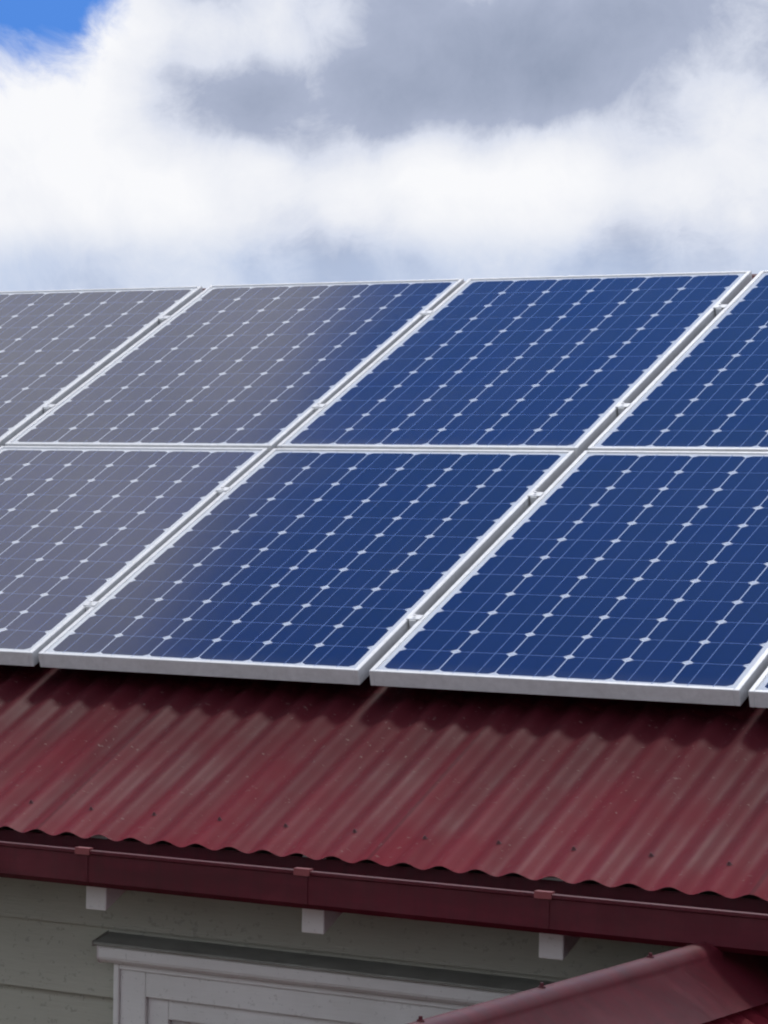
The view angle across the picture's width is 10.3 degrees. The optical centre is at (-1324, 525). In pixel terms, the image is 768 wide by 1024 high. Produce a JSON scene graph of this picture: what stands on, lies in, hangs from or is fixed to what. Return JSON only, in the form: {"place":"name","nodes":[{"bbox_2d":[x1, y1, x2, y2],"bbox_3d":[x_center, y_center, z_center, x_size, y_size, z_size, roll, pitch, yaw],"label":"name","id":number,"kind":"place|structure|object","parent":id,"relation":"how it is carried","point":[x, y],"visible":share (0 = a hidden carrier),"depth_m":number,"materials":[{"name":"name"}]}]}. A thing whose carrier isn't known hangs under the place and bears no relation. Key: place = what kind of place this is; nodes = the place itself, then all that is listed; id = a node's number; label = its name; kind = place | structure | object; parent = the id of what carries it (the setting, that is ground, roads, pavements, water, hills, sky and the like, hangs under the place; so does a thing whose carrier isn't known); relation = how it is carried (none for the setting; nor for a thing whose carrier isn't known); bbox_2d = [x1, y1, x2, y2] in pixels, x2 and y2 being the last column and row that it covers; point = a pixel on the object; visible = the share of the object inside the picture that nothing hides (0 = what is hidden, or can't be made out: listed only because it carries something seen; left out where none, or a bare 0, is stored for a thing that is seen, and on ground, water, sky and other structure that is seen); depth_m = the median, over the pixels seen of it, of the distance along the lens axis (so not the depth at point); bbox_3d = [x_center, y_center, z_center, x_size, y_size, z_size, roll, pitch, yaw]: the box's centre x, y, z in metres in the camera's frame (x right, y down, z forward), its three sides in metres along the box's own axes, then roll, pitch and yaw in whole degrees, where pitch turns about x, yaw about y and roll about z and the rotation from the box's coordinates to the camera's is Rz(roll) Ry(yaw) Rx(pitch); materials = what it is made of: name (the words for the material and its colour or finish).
{"place":"outdoors","nodes":[
{"label":"outdoors","id":0,"kind":"place"},
{"bbox_2d":[0,877,680,1023],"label":"house wall weatherboards","id":1,"kind":"object","parent":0,"point":[53,970],"depth_m":8.19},
{"bbox_2d":[0,0,767,290],"label":"sky","id":2,"kind":"structure","parent":0,"point":[144,143],"materials":[{"name":"white"}]},
{"bbox_2d":[42,303,727,628],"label":"panel clamps","id":3,"kind":"object","parent":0,"point":[413,619],"visible":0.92,"depth_m":9.61,"materials":[{"name":"silver metal"}]},
{"bbox_3d":[4.676,-0.170,9.990,2.418,0.892,8.520,-2,3,-43],"label":"panel","id":4,"kind":"object","parent":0,"visible":0},
{"bbox_2d":[0,286,202,446],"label":"solar panel","id":5,"kind":"object","parent":4,"relation":"attached to","point":[56,346],"visible":0.87,"depth_m":11.44,"materials":[{"name":"glass"}]},
{"bbox_2d":[0,446,267,666],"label":"solar panel","id":6,"kind":"object","parent":4,"relation":"attached to","point":[80,527],"visible":0.92,"depth_m":9.80,"materials":[{"name":"glass"}]},
{"bbox_2d":[5,279,463,452],"bbox_3d":[4.947,-0.508,10.796,1.501,0.566,0.808,-2,3,-43],"label":"solar panel","id":7,"kind":"object","parent":4,"relation":"attached to","point":[268,366],"visible":0.81,"depth_m":10.75,"materials":[{"name":"glass"}]},
{"bbox_2d":[38,448,574,684],"bbox_3d":[4.407,0.082,9.184,1.502,0.566,0.808,-2,3,-43],"label":"solar panel","id":8,"kind":"object","parent":4,"relation":"attached to","point":[336,566],"visible":0.97,"depth_m":9.10,"materials":[{"name":"glass"}]},
{"bbox_2d":[277,271,751,459],"bbox_3d":[5.510,-0.488,10.195,1.502,0.566,0.808,-2,3,-43],"label":"solar panel","id":9,"kind":"object","parent":4,"relation":"attached to","point":[568,363],"visible":0.81,"depth_m":10.14,"materials":[{"name":"glass"}]},
{"bbox_2d":[369,451,767,705],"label":"solar panel","id":10,"kind":"object","parent":4,"relation":"attached to","point":[634,575],"visible":1,"depth_m":8.46,"materials":[{"name":"glass"}]},
{"bbox_2d":[587,271,767,451],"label":"solar panel","id":11,"kind":"object","parent":4,"relation":"attached to","point":[706,389],"visible":0.83,"depth_m":9.54,"materials":[{"name":"glass"}]},
{"bbox_2d":[748,667,767,707],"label":"solar panel","id":12,"kind":"object","parent":4,"relation":"attached to","point":[758,694],"visible":1,"depth_m":7.76,"materials":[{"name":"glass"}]},
{"label":"ground","id":13,"kind":"structure","parent":0,"visible":0},
{"bbox_3d":[5.192,1.424,11.896,7.265,4.378,15.700,-2,3,-43],"label":"house","id":14,"kind":"object","parent":13,"relation":"on","visible":0},
{"bbox_2d":[92,930,554,1023],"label":"sash window with head","id":15,"kind":"structure","parent":14,"relation":"attached to","point":[159,980],"depth_m":8.02},
{"bbox_2d":[86,835,580,959],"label":"rafter tails","id":16,"kind":"object","parent":14,"relation":"attached to","point":[555,946],"visible":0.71,"depth_m":7.75,"materials":[{"name":"white wood"}]},
{"bbox_2d":[0,826,763,899],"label":"eave sarking","id":17,"kind":"object","parent":16,"relation":"attached to","point":[409,865],"depth_m":7.62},
{"bbox_2d":[0,829,767,955],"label":"eave gutter","id":18,"kind":"object","parent":16,"relation":"attached to","point":[667,918],"depth_m":7.53,"materials":[{"name":"red metal"}]},
{"bbox_2d":[75,846,554,928],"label":"gutter brackets","id":19,"kind":"object","parent":18,"relation":"attached to","point":[542,896],"visible":1,"depth_m":7.65,"materials":[{"name":"red metal"}]},
{"bbox_2d":[0,662,767,900],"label":"corrugated roof","id":20,"kind":"object","parent":14,"relation":"on","point":[615,792],"visible":0.28,"depth_m":8.00,"materials":[{"name":"red metal"}]},
{"bbox_2d":[29,800,731,865],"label":"roof screws","id":21,"kind":"object","parent":20,"relation":"on","point":[729,863],"visible":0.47,"depth_m":7.65,"materials":[{"name":"red metal"}]},
{"bbox_2d":[702,1003,767,1023],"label":"porch roof slope","id":22,"kind":"structure","parent":14,"relation":"attached to","point":[756,1014],"depth_m":6.90,"materials":[{"name":"red metal"}]},
{"bbox_2d":[407,942,767,1023],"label":"roof","id":23,"kind":"structure","parent":22,"relation":"on","point":[699,983],"depth_m":6.71,"materials":[{"name":"red metal"}]}
]}

